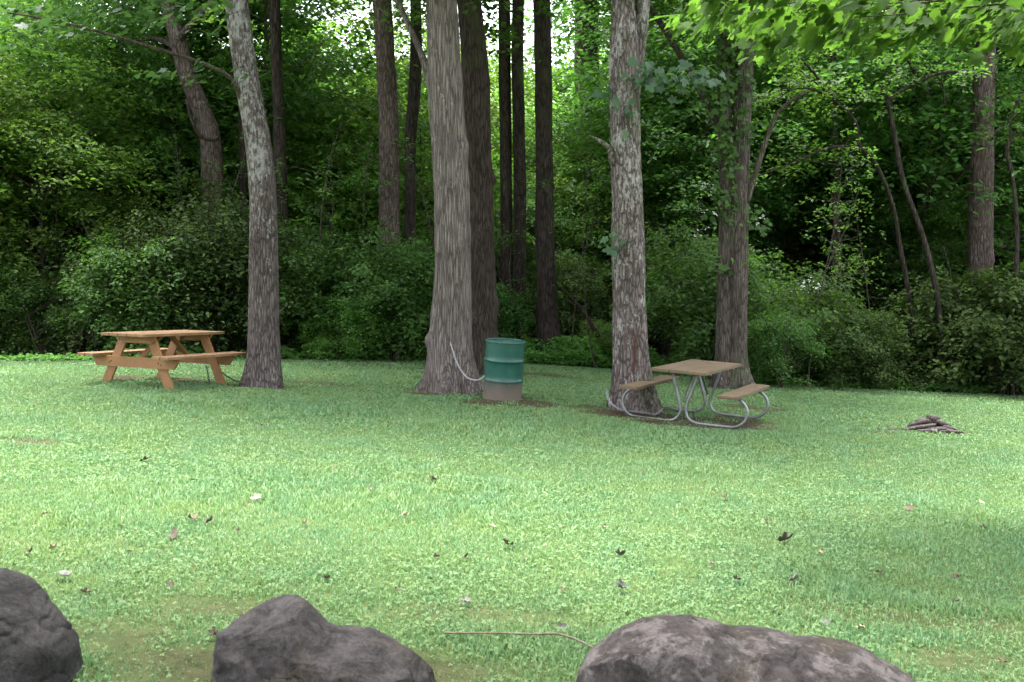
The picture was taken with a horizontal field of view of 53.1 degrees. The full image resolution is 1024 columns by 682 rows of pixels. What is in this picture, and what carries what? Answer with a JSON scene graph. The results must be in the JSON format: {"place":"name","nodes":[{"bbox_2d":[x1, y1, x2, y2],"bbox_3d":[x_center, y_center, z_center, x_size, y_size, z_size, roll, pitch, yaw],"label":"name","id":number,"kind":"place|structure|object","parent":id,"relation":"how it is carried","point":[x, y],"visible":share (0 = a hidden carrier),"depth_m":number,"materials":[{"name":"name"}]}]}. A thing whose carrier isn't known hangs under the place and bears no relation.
{"place":"outdoors","nodes":[
{"label":"outdoors","id":0,"kind":"place"},
{"bbox_2d":[3,0,610,107],"label":"sky","id":1,"kind":"structure","parent":0,"point":[529,4],"materials":[{"name":"white"}]},
{"bbox_2d":[0,215,1023,681],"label":"ground","id":2,"kind":"structure","parent":0,"point":[140,635],"depth_m":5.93,"materials":[{"name":"green plant"}]},
{"bbox_2d":[0,235,58,355],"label":"shrub","id":3,"kind":"object","parent":2,"relation":"on","point":[10,271],"visible":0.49,"depth_m":20.39,"materials":[{"name":"green plant"}]},
{"bbox_2d":[0,568,82,681],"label":"boulder","id":4,"kind":"object","parent":2,"relation":"on","point":[39,639],"visible":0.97,"depth_m":3.81,"materials":[{"name":"grey stone"}]},
{"bbox_2d":[0,217,103,351],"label":"shrub","id":5,"kind":"object","parent":2,"relation":"on","point":[5,335],"visible":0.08,"depth_m":23.27,"materials":[{"name":"green plant"}]},
{"bbox_2d":[0,49,107,292],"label":"understory tree","id":6,"kind":"object","parent":2,"relation":"on","point":[18,230],"visible":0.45,"depth_m":20.78,"materials":[{"name":"green plant"}]},
{"bbox_2d":[0,260,109,360],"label":"shrub","id":7,"kind":"object","parent":2,"relation":"on","point":[36,294],"visible":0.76,"depth_m":20.41,"materials":[{"name":"green plant"}]},
{"bbox_2d":[30,92,100,350],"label":"sapling","id":8,"kind":"object","parent":2,"relation":"on","point":[78,119],"visible":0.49,"depth_m":21.43,"materials":[{"name":"green plant"}]},
{"bbox_2d":[0,0,163,271],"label":"background tree","id":9,"kind":"object","parent":2,"relation":"on","point":[34,51],"visible":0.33,"depth_m":22.04,"materials":[{"name":"green plant"}]},
{"bbox_2d":[0,52,187,352],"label":"understory tree","id":10,"kind":"object","parent":2,"relation":"on","point":[43,179],"visible":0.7,"depth_m":21.20,"materials":[{"name":"green plant"}]},
{"bbox_2d":[0,0,234,344],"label":"understory tree","id":11,"kind":"object","parent":2,"relation":"on","point":[137,65],"visible":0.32,"depth_m":23.23,"materials":[{"name":"green plant"}]},
{"bbox_2d":[0,0,257,224],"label":"background tree","id":12,"kind":"object","parent":2,"relation":"on","point":[111,40],"visible":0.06,"depth_m":27.27,"materials":[{"name":"green plant"}]},
{"bbox_2d":[52,222,213,357],"bbox_3d":[-7.500,-0.818,20.280,3.050,3.106,3.555,-1,3,-18],"label":"shrub","id":13,"kind":"object","parent":2,"relation":"on","point":[112,261],"visible":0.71,"depth_m":19.46,"materials":[{"name":"green plant"}]},
{"bbox_2d":[24,186,245,360],"bbox_3d":[-7.511,-1.296,21.127,4.307,3.759,4.706,0,3,-10],"label":"shrub","id":14,"kind":"object","parent":2,"relation":"on","point":[147,235],"visible":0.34,"depth_m":20.14,"materials":[{"name":"green plant"}]},
{"bbox_2d":[0,0,299,244],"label":"background tree","id":15,"kind":"object","parent":2,"relation":"on","point":[214,85],"visible":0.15,"depth_m":24.74,"materials":[{"name":"green plant"}]},
{"bbox_2d":[73,101,232,337],"bbox_3d":[-9.884,-3.225,27.989,6.847,7.106,6.613,2,3,33],"label":"understory tree","id":16,"kind":"object","parent":2,"relation":"on","point":[182,164],"visible":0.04,"depth_m":26.05,"materials":[{"name":"green plant"}]},
{"bbox_2d":[77,330,246,388],"bbox_3d":[-5.013,0.256,14.797,1.547,0.774,1.779,3,3,21],"label":"picnic table","id":17,"kind":"object","parent":2,"relation":"on","point":[163,361],"visible":0.94,"depth_m":14.39,"materials":[{"name":"brown wood"}]},
{"bbox_2d":[0,0,338,389],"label":"leaning tree","id":18,"kind":"object","parent":2,"relation":"on","point":[262,367],"depth_m":14.92,"materials":[{"name":"grey plant"}]},
{"bbox_2d":[100,178,248,346],"bbox_3d":[-7.569,-1.735,24.620,4.898,4.276,5.352,-2,3,-33],"label":"shrub","id":19,"kind":"object","parent":2,"relation":"on","point":[154,191],"visible":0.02,"depth_m":23.97,"materials":[{"name":"green plant"}]},
{"bbox_2d":[152,135,228,349],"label":"sapling","id":20,"kind":"object","parent":2,"relation":"on","point":[159,142],"visible":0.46,"depth_m":22.09,"materials":[{"name":"green plant"}]},
{"bbox_2d":[136,296,247,352],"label":"shrub","id":21,"kind":"object","parent":2,"relation":"on","point":[213,335],"visible":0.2,"depth_m":21.07,"materials":[{"name":"green plant"}]},
{"bbox_2d":[159,131,279,290],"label":"sapling","id":22,"kind":"object","parent":2,"relation":"on","point":[217,168],"visible":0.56,"depth_m":21.98,"materials":[{"name":"green plant"}]},
{"bbox_2d":[88,169,361,358],"bbox_3d":[-6.088,-1.515,21.537,4.881,4.261,5.333,2,3,30],"label":"shrub","id":23,"kind":"object","parent":2,"relation":"on","point":[202,223],"visible":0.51,"depth_m":20.60,"materials":[{"name":"green plant"}]},
{"bbox_2d":[105,0,374,233],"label":"background tree","id":24,"kind":"object","parent":2,"relation":"on","point":[311,37],"visible":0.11,"depth_m":28.09,"materials":[{"name":"green plant"}]},
{"bbox_2d":[238,105,247,349],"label":"hidden slim tree","id":25,"kind":"object","parent":2,"relation":"on","point":[242,178],"visible":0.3,"depth_m":23.77,"materials":[{"name":"brown plant"}]},
{"bbox_2d":[57,0,431,245],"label":"background tree","id":26,"kind":"object","parent":2,"relation":"on","point":[260,15],"visible":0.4,"depth_m":25.83,"materials":[{"name":"green plant"}]},
{"bbox_2d":[163,120,375,287],"bbox_3d":[-5.813,-2.679,26.122,5.400,5.803,5.592,1,3,28],"label":"understory tree","id":27,"kind":"object","parent":2,"relation":"on","point":[314,195],"visible":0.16,"depth_m":25.30,"materials":[{"name":"green plant"}]},
{"bbox_2d":[269,0,291,346],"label":"slim dark tree","id":28,"kind":"object","parent":2,"relation":"on","point":[279,144],"visible":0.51,"depth_m":23.67,"materials":[{"name":"brown plant"}]},
{"bbox_2d":[207,217,372,358],"bbox_3d":[-4.705,-0.973,22.437,3.918,3.424,3.362,2,3,41],"label":"shrub","id":29,"kind":"object","parent":2,"relation":"on","point":[308,267],"visible":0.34,"depth_m":21.58,"materials":[{"name":"green plant"}]},
{"bbox_2d":[242,249,373,358],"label":"shrub","id":30,"kind":"object","parent":2,"relation":"on","point":[321,290],"visible":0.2,"depth_m":21.95,"materials":[{"name":"green plant"}]},
{"bbox_2d":[213,0,404,90],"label":"canopy tree","id":31,"kind":"object","parent":2,"relation":"on","point":[336,9],"visible":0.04,"depth_m":37.15,"materials":[{"name":"green plant"}]},
{"bbox_2d":[274,108,370,358],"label":"sapling","id":32,"kind":"object","parent":2,"relation":"on","point":[334,216],"visible":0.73,"depth_m":21.71,"materials":[{"name":"green plant"}]},
{"bbox_2d":[284,140,362,354],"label":"sapling","id":33,"kind":"object","parent":2,"relation":"on","point":[318,210],"visible":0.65,"depth_m":22.47,"materials":[{"name":"green plant"}]},
{"bbox_2d":[211,594,436,681],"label":"boulder","id":34,"kind":"object","parent":2,"relation":"on","point":[290,638],"visible":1,"depth_m":3.76,"materials":[{"name":"grey stone"}]},
{"bbox_2d":[281,290,404,361],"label":"shrub","id":35,"kind":"object","parent":2,"relation":"on","point":[342,346],"visible":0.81,"depth_m":21.34,"materials":[{"name":"green plant"}]},
{"bbox_2d":[221,0,496,253],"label":"background tree","id":36,"kind":"object","parent":2,"relation":"on","point":[351,36],"visible":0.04,"depth_m":32.73,"materials":[{"name":"green plant"}]},
{"bbox_2d":[296,223,434,361],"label":"shrub","id":37,"kind":"object","parent":2,"relation":"on","point":[405,257],"visible":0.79,"depth_m":21.55,"materials":[{"name":"green plant"}]},
{"bbox_2d":[337,122,419,357],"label":"sapling","id":38,"kind":"object","parent":2,"relation":"on","point":[363,169],"visible":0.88,"depth_m":22.47,"materials":[{"name":"green plant"}]},
{"bbox_2d":[372,0,409,359],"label":"straight tree","id":39,"kind":"object","parent":2,"relation":"on","point":[389,195],"visible":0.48,"depth_m":23.03,"materials":[{"name":"brown plant"}]},
{"bbox_2d":[365,120,434,256],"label":"sapling","id":40,"kind":"object","parent":2,"relation":"on","point":[426,161],"visible":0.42,"depth_m":23.07,"materials":[{"name":"green plant"}]},
{"bbox_2d":[404,0,421,359],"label":"crooked tree","id":41,"kind":"object","parent":2,"relation":"on","point":[413,99],"visible":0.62,"depth_m":24.19,"materials":[{"name":"brown plant"}]},
{"bbox_2d":[291,87,555,276],"bbox_3d":[-2.071,-3.016,27.292,6.776,7.031,6.544,1,3,15],"label":"understory tree","id":42,"kind":"object","parent":2,"relation":"on","point":[424,222],"visible":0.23,"depth_m":26.21,"materials":[{"name":"green plant"}]},
{"bbox_2d":[354,239,499,359],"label":"shrub","id":43,"kind":"object","parent":2,"relation":"on","point":[427,286],"visible":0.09,"depth_m":22.36,"materials":[{"name":"green plant"}]},
{"bbox_2d":[270,0,596,259],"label":"background tree","id":44,"kind":"object","parent":2,"relation":"on","point":[402,64],"visible":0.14,"depth_m":29.26,"materials":[{"name":"green plant"}]},
{"bbox_2d":[311,0,579,376],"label":"tree","id":45,"kind":"object","parent":2,"relation":"on","point":[473,30],"visible":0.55,"depth_m":19.30,"materials":[{"name":"brown plant"}]},
{"bbox_2d":[372,0,559,394],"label":"broad tree","id":46,"kind":"object","parent":2,"relation":"on","point":[451,315],"visible":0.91,"depth_m":15.74,"materials":[{"name":"brown plant"}]},
{"bbox_2d":[425,279,536,346],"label":"shrub","id":47,"kind":"object","parent":2,"relation":"on","point":[505,301],"visible":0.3,"depth_m":24.45,"materials":[{"name":"green plant"}]},
{"bbox_2d":[0,334,989,393],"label":"undergrowth","id":48,"kind":"object","parent":2,"relation":"on","point":[579,353],"visible":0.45,"depth_m":23.29,"materials":[{"name":"green plant"}]},
{"bbox_2d":[483,338,525,400],"bbox_3d":[-0.123,0.429,15.201,0.608,0.885,0.609,0,8,-23],"label":"drum","id":49,"kind":"object","parent":2,"relation":"on","point":[503,379],"visible":1,"depth_m":14.96,"materials":[{"name":"paint"}]},
{"bbox_2d":[498,0,527,339],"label":"double dark tree","id":50,"kind":"object","parent":2,"relation":"on","point":[507,69],"visible":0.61,"depth_m":25.15,"materials":[{"name":"brown plant"}]},
{"bbox_2d":[494,218,560,351],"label":"sapling","id":51,"kind":"object","parent":2,"relation":"on","point":[508,239],"visible":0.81,"depth_m":24.50,"materials":[{"name":"green plant"}]},
{"bbox_2d":[493,181,603,291],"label":"understory tree","id":52,"kind":"object","parent":2,"relation":"on","point":[531,201],"visible":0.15,"depth_m":28.38,"materials":[{"name":"green plant"}]},
{"bbox_2d":[533,0,564,364],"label":"upright dark tree","id":53,"kind":"object","parent":2,"relation":"on","point":[547,322],"visible":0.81,"depth_m":24.19,"materials":[{"name":"brown plant"}]},
{"bbox_2d":[490,32,608,186],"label":"background tree","id":54,"kind":"object","parent":2,"relation":"on","point":[566,64],"visible":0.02,"depth_m":40.67,"materials":[{"name":"green plant"}]},
{"bbox_2d":[491,77,611,264],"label":"understory tree","id":55,"kind":"object","parent":2,"relation":"on","point":[528,159],"visible":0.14,"depth_m":32.21,"materials":[{"name":"green plant"}]},
{"bbox_2d":[494,204,611,343],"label":"shrub","id":56,"kind":"object","parent":2,"relation":"on","point":[559,244],"visible":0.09,"depth_m":28.73,"materials":[{"name":"green plant"}]},
{"bbox_2d":[495,236,612,349],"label":"shrub","id":57,"kind":"object","parent":2,"relation":"on","point":[569,319],"visible":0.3,"depth_m":26.36,"materials":[{"name":"green plant"}]},
{"bbox_2d":[525,282,582,364],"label":"shrub","id":58,"kind":"object","parent":2,"relation":"on","point":[534,313],"visible":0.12,"depth_m":26.46,"materials":[{"name":"green plant"}]},
{"bbox_2d":[488,0,635,337],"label":"stump tree","id":59,"kind":"object","parent":2,"relation":"on","point":[578,18],"visible":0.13,"depth_m":35.29,"materials":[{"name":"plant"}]},
{"bbox_2d":[521,122,610,367],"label":"sapling","id":60,"kind":"object","parent":2,"relation":"on","point":[585,167],"visible":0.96,"depth_m":23.68,"materials":[{"name":"green plant"}]},
{"bbox_2d":[550,207,611,365],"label":"sapling","id":61,"kind":"object","parent":2,"relation":"on","point":[578,275],"visible":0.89,"depth_m":23.91,"materials":[{"name":"green plant"}]},
{"bbox_2d":[571,317,612,366],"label":"shrub","id":62,"kind":"object","parent":2,"relation":"on","point":[603,341],"visible":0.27,"depth_m":24.87,"materials":[{"name":"green plant"}]},
{"bbox_2d":[527,122,710,302],"bbox_3d":[3.810,-2.938,31.069,7.049,7.315,6.807,-1,3,-20],"label":"understory tree","id":63,"kind":"object","parent":2,"relation":"on","point":[606,207],"visible":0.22,"depth_m":30.45,"materials":[{"name":"green plant"}]},
{"bbox_2d":[554,119,718,321],"bbox_3d":[3.749,-2.641,28.561,4.949,7.275,4.420,-1,3,-18],"label":"understory tree","id":64,"kind":"object","parent":2,"relation":"on","point":[663,181],"visible":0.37,"depth_m":28.13,"materials":[{"name":"green plant"}]},
{"bbox_2d":[566,0,714,281],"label":"canopy tree","id":65,"kind":"object","parent":2,"relation":"on","point":[669,5],"visible":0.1,"depth_m":31.04,"materials":[{"name":"green plant"}]},
{"bbox_2d":[577,247,707,359],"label":"shrub","id":66,"kind":"object","parent":2,"relation":"on","point":[664,350],"visible":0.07,"depth_m":27.83,"materials":[{"name":"green plant"}]},
{"bbox_2d":[588,0,726,413],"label":"forked tree","id":67,"kind":"object","parent":2,"relation":"on","point":[626,248],"visible":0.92,"depth_m":14.74,"materials":[{"name":"brown plant"}]},
{"bbox_2d":[489,0,862,326],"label":"background tree","id":68,"kind":"object","parent":2,"relation":"on","point":[595,35],"visible":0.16,"depth_m":30.27,"materials":[{"name":"green plant"}]},
{"bbox_2d":[589,181,784,373],"bbox_3d":[3.986,-1.115,23.150,4.521,4.666,3.879,0,3,4],"label":"flowering shrub","id":69,"kind":"object","parent":2,"relation":"on","point":[669,299],"visible":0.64,"depth_m":22.61,"materials":[{"name":"green plant"}]},
{"bbox_2d":[533,0,842,389],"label":"twin trunk tree","id":70,"kind":"object","parent":2,"relation":"on","point":[731,320],"visible":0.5,"depth_m":20.09,"materials":[{"name":"brown plant"}]},
{"bbox_2d":[698,9,772,275],"bbox_3d":[4.353,-3.976,19.908,1.442,5.433,1.165,0,3,0],"label":"ivy","id":71,"kind":"object","parent":70,"relation":"attached to","point":[723,93],"visible":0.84,"depth_m":19.84,"materials":[{"name":"green plant"}]},
{"bbox_2d":[619,359,768,427],"bbox_3d":[2.618,0.726,14.536,1.802,0.759,1.871,5,5,27],"label":"framed picnic table","id":72,"kind":"object","parent":2,"relation":"on","point":[699,369],"visible":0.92,"depth_m":14.28,"materials":[{"name":"brown wood"}]},
{"bbox_2d":[556,1,870,338],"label":"background tree","id":73,"kind":"object","parent":2,"relation":"on","point":[703,171],"visible":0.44,"depth_m":27.28,"materials":[{"name":"green plant"}]},
{"bbox_2d":[640,16,805,235],"bbox_3d":[6.393,-5.183,31.829,5.660,9.315,6.337,1,3,26],"label":"understory tree","id":74,"kind":"object","parent":2,"relation":"on","point":[697,131],"visible":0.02,"depth_m":31.07,"materials":[{"name":"green plant"}]},
{"bbox_2d":[652,103,803,265],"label":"understory tree","id":75,"kind":"object","parent":2,"relation":"on","point":[717,228],"visible":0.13,"depth_m":28.67,"materials":[{"name":"green plant"}]},
{"bbox_2d":[669,208,808,299],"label":"shrub","id":76,"kind":"object","parent":2,"relation":"on","point":[785,243],"visible":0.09,"depth_m":31.05,"materials":[{"name":"green plant"}]},
{"bbox_2d":[576,614,915,681],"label":"boulder","id":77,"kind":"object","parent":2,"relation":"on","point":[674,648],"visible":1,"depth_m":3.77,"materials":[{"name":"grey stone"}]},
{"bbox_2d":[692,214,877,388],"bbox_3d":[6.296,-0.310,23.010,3.879,4.835,4.521,2,3,36],"label":"flowering shrub","id":78,"kind":"object","parent":2,"relation":"on","point":[825,302],"visible":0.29,"depth_m":22.43,"materials":[{"name":"green plant"}]},
{"bbox_2d":[747,304,840,390],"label":"shrub","id":79,"kind":"object","parent":2,"relation":"on","point":[776,339],"visible":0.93,"depth_m":21.06,"materials":[{"name":"green plant"}]},
{"bbox_2d":[751,208,850,287],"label":"shrub","id":80,"kind":"object","parent":2,"relation":"on","point":[803,250],"visible":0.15,"depth_m":32.09,"materials":[{"name":"green plant"}]},
{"bbox_2d":[774,123,881,387],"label":"sapling","id":81,"kind":"object","parent":2,"relation":"on","point":[855,190],"visible":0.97,"depth_m":21.55,"materials":[{"name":"green plant"}]},
{"bbox_2d":[770,191,885,364],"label":"sapling","id":82,"kind":"object","parent":2,"relation":"on","point":[830,211],"visible":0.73,"depth_m":22.92,"materials":[{"name":"green plant"}]},
{"bbox_2d":[749,47,914,374],"bbox_3d":[6.789,-2.674,23.025,4.185,8.365,2.278,-1,3,-20],"label":"sinuous tree","id":83,"kind":"object","parent":2,"relation":"on","point":[805,74],"visible":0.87,"depth_m":22.72,"materials":[{"name":"green plant"}]},
{"bbox_2d":[829,29,842,305],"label":"slim tree","id":84,"kind":"object","parent":2,"relation":"on","point":[835,196],"visible":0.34,"depth_m":27.75,"materials":[{"name":"brown plant"}]},
{"bbox_2d":[649,0,1023,72],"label":"overhanging maple","id":85,"kind":"object","parent":2,"relation":"on","point":[775,25],"visible":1,"depth_m":6.60,"materials":[{"name":"green plant"}]},
{"bbox_2d":[755,139,917,291],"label":"understory tree","id":86,"kind":"object","parent":2,"relation":"on","point":[808,226],"visible":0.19,"depth_m":30.85,"materials":[{"name":"green plant"}]},
{"bbox_2d":[773,243,903,322],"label":"shrub","id":87,"kind":"object","parent":2,"relation":"on","point":[815,268],"visible":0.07,"depth_m":28.45,"materials":[{"name":"green plant"}]},
{"bbox_2d":[805,209,885,372],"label":"sapling","id":88,"kind":"object","parent":2,"relation":"on","point":[866,262],"visible":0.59,"depth_m":23.45,"materials":[{"name":"green plant"}]},
{"bbox_2d":[781,307,916,390],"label":"shrub","id":89,"kind":"object","parent":2,"relation":"on","point":[849,345],"visible":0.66,"depth_m":21.64,"materials":[{"name":"green plant"}]},
{"bbox_2d":[795,177,905,330],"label":"sapling","id":90,"kind":"object","parent":2,"relation":"on","point":[861,188],"visible":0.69,"depth_m":23.26,"materials":[{"name":"green plant"}]},
{"bbox_2d":[694,0,1023,311],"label":"background tree","id":91,"kind":"object","parent":2,"relation":"on","point":[887,139],"visible":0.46,"depth_m":26.45,"materials":[{"name":"green plant"}]},
{"bbox_2d":[703,0,1023,263],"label":"background tree","id":92,"kind":"object","parent":2,"relation":"on","point":[827,137],"visible":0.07,"depth_m":30.32,"materials":[{"name":"green plant"}]},
{"bbox_2d":[810,330,942,392],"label":"shrub","id":93,"kind":"object","parent":2,"relation":"on","point":[914,371],"visible":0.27,"depth_m":22.39,"materials":[{"name":"green plant"}]},
{"bbox_2d":[825,78,972,294],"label":"understory tree","id":94,"kind":"object","parent":2,"relation":"on","point":[896,192],"visible":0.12,"depth_m":29.49,"materials":[{"name":"green plant"}]},
{"bbox_2d":[807,7,1023,268],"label":"background tree","id":95,"kind":"object","parent":2,"relation":"on","point":[965,95],"visible":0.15,"depth_m":27.54,"materials":[{"name":"green plant"}]},
{"bbox_2d":[813,233,1023,327],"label":"shrub","id":96,"kind":"object","parent":2,"relation":"on","point":[880,243],"visible":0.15,"depth_m":28.30,"materials":[{"name":"green plant"}]},
{"bbox_2d":[823,26,1014,390],"bbox_3d":[8.726,-2.910,22.143,3.745,8.320,2.524,2,3,33],"label":"sinuous tree","id":97,"kind":"object","parent":2,"relation":"on","point":[915,81],"visible":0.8,"depth_m":22.27,"materials":[{"name":"green plant"}]},
{"bbox_2d":[814,24,1023,249],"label":"background tree","id":98,"kind":"object","parent":2,"relation":"on","point":[1002,59],"visible":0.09,"depth_m":29.09,"materials":[{"name":"green plant"}]},
{"bbox_2d":[840,154,1013,328],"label":"understory tree","id":99,"kind":"object","parent":2,"relation":"on","point":[921,265],"visible":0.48,"depth_m":26.59,"materials":[{"name":"green plant"}]},
{"bbox_2d":[873,259,1023,396],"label":"shrub","id":100,"kind":"object","parent":2,"relation":"on","point":[985,332],"visible":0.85,"depth_m":22.25,"materials":[{"name":"green plant"}]},
{"bbox_2d":[891,315,1006,393],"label":"shrub","id":101,"kind":"object","parent":2,"relation":"on","point":[968,379],"visible":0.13,"depth_m":23.15,"materials":[{"name":"green plant"}]},
{"bbox_2d":[892,81,1023,297],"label":"understory tree","id":102,"kind":"object","parent":2,"relation":"on","point":[1010,223],"visible":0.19,"depth_m":27.16,"materials":[{"name":"green plant"}]},
{"bbox_2d":[966,28,995,392],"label":"tree","id":103,"kind":"object","parent":2,"relation":"on","point":[981,235],"visible":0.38,"depth_m":24.64,"materials":[{"name":"brown plant"}]},
{"bbox_2d":[970,85,1023,395],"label":"sinuous tree","id":104,"kind":"object","parent":2,"relation":"on","point":[1018,135],"visible":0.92,"depth_m":22.39,"materials":[{"name":"brown plant"}]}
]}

